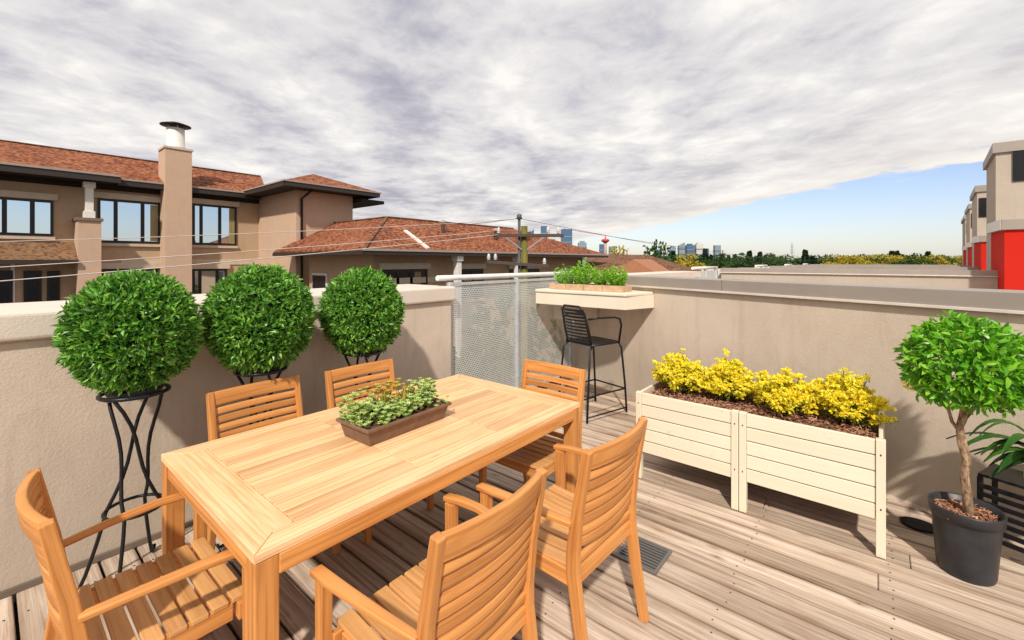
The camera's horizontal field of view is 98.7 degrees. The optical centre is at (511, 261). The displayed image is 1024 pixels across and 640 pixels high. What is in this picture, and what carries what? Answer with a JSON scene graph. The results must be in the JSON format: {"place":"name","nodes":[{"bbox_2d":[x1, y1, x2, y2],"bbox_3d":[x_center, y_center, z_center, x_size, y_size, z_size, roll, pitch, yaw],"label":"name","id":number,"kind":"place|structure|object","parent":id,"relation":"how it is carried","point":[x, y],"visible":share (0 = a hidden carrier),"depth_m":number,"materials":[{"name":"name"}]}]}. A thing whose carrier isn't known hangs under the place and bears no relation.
{"place":"outdoors","nodes":[
{"label":"outdoors","id":0,"kind":"place"},
{"bbox_2d":[13,378,910,639],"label":"roof slab","id":1,"kind":"structure","parent":0,"point":[17,621],"depth_m":2.07,"materials":[{"name":"grey concrete"}]},
{"bbox_2d":[435,271,572,387],"bbox_3d":[0.054,0.869,5.220,0.060,1.462,2.450,0,0,40],"label":"metal screen","id":2,"kind":"object","parent":1,"relation":"on","point":[517,335],"visible":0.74,"depth_m":5.05,"materials":[{"name":"paint"}]},
{"bbox_2d":[0,379,1023,639],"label":"deck","id":3,"kind":"structure","parent":1,"relation":"on","point":[804,569],"depth_m":2.25,"materials":[{"name":"brown wood"}]},
{"bbox_2d":[78,383,170,587],"bbox_3d":[-1.891,1.120,2.207,0.378,0.951,0.378,0,0,23],"label":"plant stand","id":4,"kind":"object","parent":3,"relation":"on","point":[123,468],"visible":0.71,"depth_m":2.17,"materials":[{"name":"black metal"}]},
{"bbox_2d":[50,267,205,397],"bbox_3d":[-1.891,0.348,2.204,0.601,0.646,0.592,0,0,40],"label":"topiary","id":5,"kind":"object","parent":4,"relation":"on","point":[123,334],"visible":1,"depth_m":2.05,"materials":[{"name":"green plant"}]},
{"bbox_2d":[15,467,245,639],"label":"dining chair","id":6,"kind":"object","parent":3,"relation":"on","point":[75,612],"visible":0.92,"depth_m":1.46,"materials":[{"name":"brown wood"}]},
{"bbox_2d":[216,365,287,548],"bbox_3d":[-1.520,1.120,2.666,0.378,0.951,0.378,0,0,-20],"label":"plant stand","id":7,"kind":"object","parent":3,"relation":"on","point":[252,376],"visible":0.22,"depth_m":2.58,"materials":[{"name":"black metal"}]},
{"bbox_2d":[199,261,318,376],"bbox_3d":[-1.528,0.344,2.667,0.643,0.693,0.641,0,0,40],"label":"topiary","id":8,"kind":"object","parent":7,"relation":"on","point":[260,318],"visible":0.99,"depth_m":2.49,"materials":[{"name":"green plant"}]},
{"bbox_2d":[206,375,340,553],"bbox_3d":[-1.287,1.150,2.386,0.513,0.905,0.490,0,0,38],"label":"dining chair","id":9,"kind":"object","parent":3,"relation":"on","point":[220,397],"visible":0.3,"depth_m":2.48,"materials":[{"name":"brown wood"}]},
{"bbox_2d":[342,350,382,399],"bbox_3d":[-1.086,1.120,3.203,0.378,0.951,0.378,0,0,1],"label":"plant stand","id":10,"kind":"object","parent":3,"relation":"on","point":[365,355],"visible":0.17,"depth_m":3.13,"materials":[{"name":"black metal"}]},
{"bbox_2d":[315,264,406,357],"bbox_3d":[-1.083,0.363,3.203,0.629,0.686,0.617,0,0,40],"label":"topiary","id":11,"kind":"object","parent":10,"relation":"on","point":[361,312],"visible":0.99,"depth_m":3.03,"materials":[{"name":"green plant"}]},
{"bbox_2d":[161,374,579,639],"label":"dining table","id":12,"kind":"object","parent":3,"relation":"on","point":[269,503],"visible":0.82,"depth_m":1.85,"materials":[{"name":"brown wood"}]},
{"bbox_2d":[336,377,451,445],"bbox_3d":[-0.595,0.751,2.289,0.281,0.216,0.546,0,0,38],"label":"succulent planter","id":13,"kind":"object","parent":12,"relation":"on","point":[369,421],"visible":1,"depth_m":2.20,"materials":[{"name":"ceramic"}]},
{"bbox_2d":[324,359,433,543],"bbox_3d":[-0.851,1.150,2.832,0.513,0.905,0.490,0,0,41],"label":"dining chair","id":14,"kind":"object","parent":3,"relation":"on","point":[334,375],"visible":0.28,"depth_m":2.92,"materials":[{"name":"brown wood"}]},
{"bbox_2d":[310,467,547,639],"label":"dining chair","id":15,"kind":"object","parent":3,"relation":"on","point":[472,578],"visible":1,"depth_m":1.32,"materials":[{"name":"brown wood"}]},
{"bbox_2d":[3,396,894,639],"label":"deck screws","id":16,"kind":"object","parent":3,"relation":"attached to","point":[636,517],"visible":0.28,"depth_m":2.26,"materials":[{"name":"silver metal"}]},
{"bbox_2d":[479,359,585,502],"bbox_3d":[0.135,1.150,2.818,0.490,0.905,0.513,0,0,40],"label":"dining chair","id":17,"kind":"object","parent":3,"relation":"on","point":[528,460],"visible":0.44,"depth_m":2.84,"materials":[{"name":"brown wood"}]},
{"bbox_2d":[476,416,648,639],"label":"dining chair","id":18,"kind":"object","parent":3,"relation":"on","point":[588,527],"visible":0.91,"depth_m":1.77,"materials":[{"name":"brown wood"}]},
{"bbox_2d":[559,304,627,423],"bbox_3d":[0.839,1.017,4.651,0.622,1.144,0.546,0,0,-36],"label":"bar stool","id":19,"kind":"object","parent":3,"relation":"on","point":[592,342],"visible":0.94,"depth_m":4.53,"materials":[{"name":"black metal"}]},
{"bbox_2d":[614,536,671,575],"bbox_3d":[0.717,1.593,2.399,0.230,0.010,0.235,0,0,40],"label":"deck vent","id":20,"kind":"object","parent":3,"relation":"on","point":[654,557],"visible":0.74,"depth_m":2.38,"materials":[{"name":"metal"}]},
{"bbox_2d":[636,348,898,558],"bbox_3d":[1.697,1.122,3.072,1.508,0.955,0.706,0,0,40],"label":"flower planter","id":21,"kind":"object","parent":3,"relation":"on","point":[821,442],"visible":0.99,"depth_m":2.78,"materials":[{"name":"paint"}]},
{"bbox_2d":[899,516,932,533],"bbox_3d":[2.447,1.587,2.647,0.180,0.023,0.131,0,0,40],"label":"dish","id":22,"kind":"object","parent":3,"relation":"on","point":[920,525],"visible":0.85,"depth_m":2.66,"materials":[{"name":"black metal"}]},
{"bbox_2d":[892,309,1023,586],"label":"potted tree","id":23,"kind":"object","parent":3,"relation":"on","point":[968,529],"visible":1,"depth_m":2.18,"materials":[{"name":"green plant"}]},
{"bbox_2d":[977,463,1023,553],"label":"slatted stool","id":24,"kind":"object","parent":3,"relation":"on","point":[1012,477],"visible":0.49,"depth_m":2.35,"materials":[{"name":"black wood"}]},
{"bbox_2d":[946,418,1023,477],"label":"strap leaf plant","id":25,"kind":"object","parent":24,"relation":"on","point":[1014,457],"visible":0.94,"depth_m":2.34,"materials":[{"name":"plant"}]},
{"bbox_2d":[573,274,1023,543],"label":"parapet wall","id":26,"kind":"structure","parent":1,"relation":"on","point":[811,331],"depth_m":3.35,"materials":[{"name":"paint"}]},
{"bbox_2d":[535,288,653,319],"bbox_3d":[1.096,0.539,5.335,1.314,0.402,0.970,0,0,40],"label":"wall shelf","id":27,"kind":"object","parent":26,"relation":"attached to","point":[589,303],"depth_m":4.93,"materials":[{"name":"paint"}]},
{"bbox_2d":[549,257,631,292],"bbox_3d":[0.901,0.145,5.154,0.989,0.385,0.355,0,0,40],"label":"herb planter","id":28,"kind":"object","parent":27,"relation":"on","point":[616,284],"visible":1,"depth_m":5.08,"materials":[{"name":"plant"}]},
{"bbox_2d":[0,0,1023,257],"label":"sky","id":29,"kind":"structure","parent":0,"point":[819,127],"materials":[{"name":"grey"}]},
{"bbox_2d":[540,226,547,237],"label":"office tower","id":30,"kind":"structure","parent":0,"point":[543,229],"depth_m":1193.55,"materials":[{"name":"blue glass"}]},
{"bbox_2d":[560,229,572,244],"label":"office tower","id":31,"kind":"structure","parent":0,"point":[567,238],"depth_m":1189.47,"materials":[{"name":"blue glass"}]},
{"bbox_2d":[578,241,586,263],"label":"office tower","id":32,"kind":"structure","parent":0,"point":[582,244],"depth_m":1192.02,"materials":[{"name":"grey glass"}]},
{"bbox_2d":[599,244,603,252],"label":"office tower","id":33,"kind":"structure","parent":0,"point":[601,248],"depth_m":1195.07,"materials":[{"name":"blue glass"}]},
{"bbox_2d":[601,236,608,253],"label":"observation tower","id":34,"kind":"structure","parent":0,"point":[605,241],"depth_m":1096.36,"materials":[{"name":"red concrete"}]},
{"bbox_2d":[677,243,684,257],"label":"office tower","id":35,"kind":"structure","parent":0,"point":[681,250],"depth_m":1194.05,"materials":[{"name":"grey glass"}]},
{"bbox_2d":[685,244,694,256],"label":"office tower","id":36,"kind":"structure","parent":0,"point":[691,247],"depth_m":1192.53,"materials":[{"name":"blue glass"}]},
{"bbox_2d":[694,243,702,260],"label":"office tower","id":37,"kind":"structure","parent":0,"point":[698,247],"depth_m":1193.04,"materials":[{"name":"concrete"}]},
{"bbox_2d":[713,245,720,257],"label":"office tower","id":38,"kind":"structure","parent":0,"point":[716,248],"depth_m":1194.05,"materials":[{"name":"grey glass"}]},
{"label":"alley","id":39,"kind":"structure","parent":0,"visible":0},
{"bbox_2d":[453,283,563,382],"bbox_3d":[-0.521,5.060,13.214,4.981,9.098,4.287,0,0,26],"label":"tree","id":40,"kind":"object","parent":39,"relation":"on","point":[501,343],"visible":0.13,"depth_m":12.70,"materials":[{"name":"green plant"}]},
{"bbox_2d":[486,214,563,375],"bbox_3d":[0.293,4.262,9.960,1.732,10.675,0.302,0,0,0],"label":"utility pole","id":41,"kind":"object","parent":39,"relation":"on","point":[522,263],"visible":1,"depth_m":9.92,"materials":[{"name":"brown wood"}]},
{"bbox_2d":[0,231,491,267],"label":"power line","id":42,"kind":"object","parent":41,"relation":"attached to","point":[228,252],"visible":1,"depth_m":7.56,"materials":[{"name":"metal"}]},
{"bbox_2d":[0,235,494,281],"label":"power line","id":43,"kind":"object","parent":41,"relation":"attached to","point":[233,261],"visible":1,"depth_m":7.60,"materials":[{"name":"metal"}]},
{"bbox_2d":[0,220,499,241],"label":"power line","id":44,"kind":"object","parent":41,"relation":"attached to","point":[231,234],"visible":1,"depth_m":7.92,"materials":[{"name":"metal"}]},
{"bbox_2d":[381,219,512,230],"bbox_3d":[-7.189,-1.794,19.970,0.013,1.662,24.861,0,0,-36],"label":"power line","id":45,"kind":"object","parent":41,"relation":"attached to","point":[449,226],"visible":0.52,"depth_m":12.32,"materials":[{"name":"metal"}]},
{"bbox_2d":[523,219,792,259],"bbox_3d":[19.712,-0.565,34.965,0.011,0.821,63.500,0,0,38],"label":"power line","id":46,"kind":"object","parent":41,"relation":"attached to","point":[638,241],"visible":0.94,"depth_m":14.99,"materials":[{"name":"metal"}]},
{"bbox_2d":[567,229,809,260],"bbox_3d":[22.391,-0.402,34.930,0.011,0.670,65.680,0,0,40],"label":"power line","id":47,"kind":"object","parent":41,"relation":"attached to","point":[675,246],"visible":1,"depth_m":14.29,"materials":[{"name":"metal"}]},
{"bbox_2d":[616,259,669,272],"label":"roof","id":48,"kind":"structure","parent":39,"relation":"on","point":[640,265],"depth_m":21.99,"materials":[{"name":"brown tile"}]},
{"label":"ground","id":49,"kind":"structure","parent":0,"visible":0},
{"bbox_2d":[0,121,383,302],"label":"apartment building","id":50,"kind":"structure","parent":49,"relation":"on","point":[60,195],"depth_m":20.67,"materials":[{"name":"paint"}]},
{"bbox_2d":[0,271,12,302],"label":"window","id":51,"kind":"structure","parent":50,"relation":"in","point":[6,287],"depth_m":17.44,"materials":[{"name":"black glass"}]},
{"bbox_2d":[0,190,57,239],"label":"window","id":52,"kind":"structure","parent":50,"relation":"in","point":[27,216],"depth_m":17.84,"materials":[{"name":"clear glass"}]},
{"bbox_2d":[23,271,41,301],"bbox_3d":[-19.581,1.381,17.975,0.060,1.986,0.502,0,0,40],"label":"window","id":53,"kind":"structure","parent":50,"relation":"in","point":[32,288],"depth_m":17.97,"materials":[{"name":"black glass"}]},
{"bbox_2d":[47,271,59,300],"bbox_3d":[-19.204,1.420,18.427,0.060,2.042,0.372,0,0,40],"label":"window","id":54,"kind":"structure","parent":50,"relation":"in","point":[53,283],"depth_m":18.43,"materials":[{"name":"black glass"}]},
{"bbox_2d":[94,191,160,246],"bbox_3d":[-17.625,-1.881,20.299,0.150,2.379,2.475,0,0,40],"label":"window","id":55,"kind":"structure","parent":50,"relation":"in","point":[123,219],"depth_m":20.29,"materials":[{"name":"clear glass"}]},
{"bbox_2d":[101,263,160,275],"bbox_3d":[-17.601,1.169,20.328,0.150,2.184,2.236,0,0,40],"label":"balcony railing","id":56,"kind":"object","parent":50,"relation":"in","point":[106,267],"depth_m":20.17,"materials":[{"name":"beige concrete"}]},
{"bbox_2d":[192,264,229,293],"bbox_3d":[-15.597,1.543,22.732,0.150,2.838,1.783,0,0,40],"label":"window","id":57,"kind":"structure","parent":50,"relation":"in","point":[204,275],"depth_m":22.64,"materials":[{"name":"beige glass"}]},
{"bbox_2d":[192,198,239,247],"bbox_3d":[-15.452,-1.945,22.907,0.150,2.486,2.238,0,0,40],"label":"window","id":58,"kind":"structure","parent":50,"relation":"in","point":[209,219],"depth_m":22.89,"materials":[{"name":"clear glass"}]},
{"bbox_2d":[0,284,454,602],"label":"parapet wall","id":59,"kind":"structure","parent":49,"relation":"on","point":[56,426],"depth_m":2.36,"materials":[{"name":"paint"}]},
{"bbox_2d":[272,216,608,377],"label":"building","id":60,"kind":"structure","parent":49,"relation":"on","point":[422,263],"depth_m":20.42,"materials":[{"name":"red"}]},
{"bbox_2d":[312,273,327,288],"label":"window","id":61,"kind":"structure","parent":60,"relation":"in","point":[319,280],"depth_m":20.28,"materials":[{"name":"black glass"}]},
{"bbox_2d":[379,263,430,284],"bbox_3d":[-4.539,0.878,18.835,0.150,1.618,2.592,0,0,40],"label":"window","id":62,"kind":"structure","parent":60,"relation":"in","point":[409,270],"depth_m":18.86,"materials":[{"name":"black glass"}]},
{"bbox_2d":[462,263,485,301],"bbox_3d":[-1.946,1.044,21.947,0.150,1.869,1.772,0,0,40],"label":"window","id":63,"kind":"structure","parent":60,"relation":"in","point":[478,268],"depth_m":21.93,"materials":[{"name":"grey glass"}]},
{"bbox_2d":[508,265,541,291],"bbox_3d":[0.764,0.967,25.199,0.150,1.614,2.989,0,0,40],"label":"window","id":64,"kind":"structure","parent":60,"relation":"in","point":[511,267],"depth_m":25.52,"materials":[{"name":"grey glass"}]},
{"bbox_2d":[609,245,628,273],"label":"tree","id":65,"kind":"object","parent":49,"relation":"on","point":[616,250],"visible":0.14,"depth_m":118.57,"materials":[{"name":"yellow plant"}]},
{"bbox_2d":[585,254,700,272],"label":"brown roof house","id":66,"kind":"structure","parent":49,"relation":"on","point":[618,261],"depth_m":31.96,"materials":[{"name":"brown tile"}]},
{"bbox_2d":[643,239,674,262],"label":"tree","id":67,"kind":"object","parent":49,"relation":"on","point":[653,249],"visible":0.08,"depth_m":43.70,"materials":[{"name":"green plant"}]},
{"bbox_2d":[670,250,676,260],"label":"tree","id":68,"kind":"object","parent":49,"relation":"on","point":[673,252],"visible":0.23,"depth_m":169.54,"materials":[{"name":"green plant"}]},
{"bbox_2d":[675,253,705,269],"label":"tree","id":69,"kind":"object","parent":49,"relation":"on","point":[688,262],"visible":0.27,"depth_m":99.56,"materials":[{"name":"yellow plant"}]},
{"bbox_2d":[692,254,714,264],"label":"tree","id":70,"kind":"object","parent":49,"relation":"on","point":[705,261],"visible":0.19,"depth_m":165.86,"materials":[{"name":"green plant"}]},
{"bbox_2d":[701,248,708,259],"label":"tree","id":71,"kind":"object","parent":49,"relation":"on","point":[705,254],"visible":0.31,"depth_m":169.41,"materials":[{"name":"green plant"}]},
{"bbox_2d":[706,256,737,267],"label":"tree","id":72,"kind":"object","parent":49,"relation":"on","point":[722,262],"visible":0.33,"depth_m":147.60,"materials":[{"name":"green plant"}]},
{"bbox_2d":[714,253,729,264],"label":"tree","id":73,"kind":"object","parent":49,"relation":"on","point":[719,254],"visible":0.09,"depth_m":174.30,"materials":[{"name":"green plant"}]},
{"bbox_2d":[718,256,765,268],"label":"tree","id":74,"kind":"object","parent":49,"relation":"on","point":[739,264],"visible":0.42,"depth_m":128.98,"materials":[{"name":"green plant"}]},
{"bbox_2d":[726,252,765,266],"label":"tree","id":75,"kind":"object","parent":49,"relation":"on","point":[743,254],"visible":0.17,"depth_m":147.89,"materials":[{"name":"green plant"}]},
{"bbox_2d":[747,250,753,259],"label":"tree","id":76,"kind":"object","parent":49,"relation":"on","point":[749,253],"visible":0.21,"depth_m":169.40,"materials":[{"name":"green plant"}]},
{"bbox_2d":[755,254,762,263],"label":"tree","id":77,"kind":"object","parent":49,"relation":"on","point":[758,259],"visible":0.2,"depth_m":137.60,"materials":[{"name":"green plant"}]},
{"bbox_2d":[749,255,777,267],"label":"tree","id":78,"kind":"object","parent":49,"relation":"on","point":[750,259],"visible":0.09,"depth_m":146.29,"materials":[{"name":"green plant"}]},
{"bbox_2d":[761,253,790,263],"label":"tree","id":79,"kind":"object","parent":49,"relation":"on","point":[775,257],"visible":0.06,"depth_m":157.28,"materials":[{"name":"green plant"}]},
{"bbox_2d":[759,254,796,265],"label":"tree","id":80,"kind":"object","parent":49,"relation":"on","point":[780,262],"visible":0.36,"depth_m":129.91,"materials":[{"name":"green plant"}]},
{"bbox_2d":[779,254,800,263],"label":"tree","id":81,"kind":"object","parent":49,"relation":"on","point":[797,261],"visible":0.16,"depth_m":177.61,"materials":[{"name":"green plant"}]},
{"bbox_2d":[559,140,1023,379],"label":"townhouse","id":82,"kind":"structure","parent":49,"relation":"on","point":[1003,164],"depth_m":8.90,"materials":[{"name":"paint"}]},
{"bbox_2d":[800,249,809,264],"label":"tree","id":83,"kind":"object","parent":49,"relation":"on","point":[805,255],"visible":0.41,"depth_m":169.54,"materials":[{"name":"green plant"}]},
{"bbox_2d":[808,256,816,264],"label":"tree","id":84,"kind":"object","parent":49,"relation":"on","point":[812,260],"visible":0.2,"depth_m":131.04,"materials":[{"name":"green plant"}]},
{"bbox_2d":[804,254,839,263],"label":"tree","id":85,"kind":"object","parent":49,"relation":"on","point":[820,261],"visible":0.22,"depth_m":166.27,"materials":[{"name":"green plant"}]},
{"bbox_2d":[824,254,843,260],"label":"tree","id":86,"kind":"object","parent":49,"relation":"on","point":[836,257],"visible":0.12,"depth_m":195.84,"materials":[{"name":"yellow plant"}]},
{"bbox_2d":[827,255,856,263],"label":"tree","id":87,"kind":"object","parent":49,"relation":"on","point":[841,257],"visible":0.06,"depth_m":151.88,"materials":[{"name":"yellow plant"}]},
{"bbox_2d":[701,185,985,278],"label":"townhouse","id":88,"kind":"structure","parent":49,"relation":"on","point":[978,200],"depth_m":13.93,"materials":[{"name":"paint"}]},
{"bbox_2d":[821,256,878,263],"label":"tree","id":89,"kind":"object","parent":49,"relation":"on","point":[846,261],"visible":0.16,"depth_m":148.85,"materials":[{"name":"yellow plant"}]},
{"bbox_2d":[850,254,872,263],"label":"tree","id":90,"kind":"object","parent":49,"relation":"on","point":[860,261],"visible":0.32,"depth_m":146.02,"materials":[{"name":"yellow plant"}]},
{"bbox_2d":[754,204,971,267],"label":"townhouse","id":91,"kind":"structure","parent":49,"relation":"on","point":[968,212],"depth_m":18.68,"materials":[{"name":"paint"}]},
{"bbox_2d":[858,254,886,263],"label":"tree","id":92,"kind":"object","parent":49,"relation":"on","point":[879,260],"visible":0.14,"depth_m":164.59,"materials":[{"name":"green plant"}]},
{"bbox_2d":[789,215,965,265],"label":"townhouse","id":93,"kind":"structure","parent":49,"relation":"on","point":[963,221],"depth_m":23.43,"materials":[{"name":"paint"}]},
{"bbox_2d":[872,255,909,264],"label":"tree","id":94,"kind":"object","parent":49,"relation":"on","point":[888,261],"visible":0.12,"depth_m":147.05,"materials":[{"name":"yellow plant"}]},
{"bbox_2d":[888,250,894,256],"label":"tree","id":95,"kind":"object","parent":49,"relation":"on","point":[891,253],"visible":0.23,"depth_m":169.62,"materials":[{"name":"green plant"}]},
{"bbox_2d":[892,250,899,259],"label":"tree","id":96,"kind":"object","parent":49,"relation":"on","point":[897,252],"visible":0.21,"depth_m":169.57,"materials":[{"name":"green plant"}]},
{"bbox_2d":[889,252,939,264],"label":"tree","id":97,"kind":"object","parent":49,"relation":"on","point":[918,261],"visible":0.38,"depth_m":137.04,"materials":[{"name":"green plant"}]},
{"bbox_2d":[920,255,955,264],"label":"tree","id":98,"kind":"object","parent":49,"relation":"on","point":[954,261],"visible":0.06,"depth_m":158.08,"materials":[{"name":"green plant"}]},
{"bbox_2d":[916,254,961,264],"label":"tree","id":99,"kind":"object","parent":49,"relation":"on","point":[942,261],"visible":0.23,"depth_m":151.35,"materials":[{"name":"yellow plant"}]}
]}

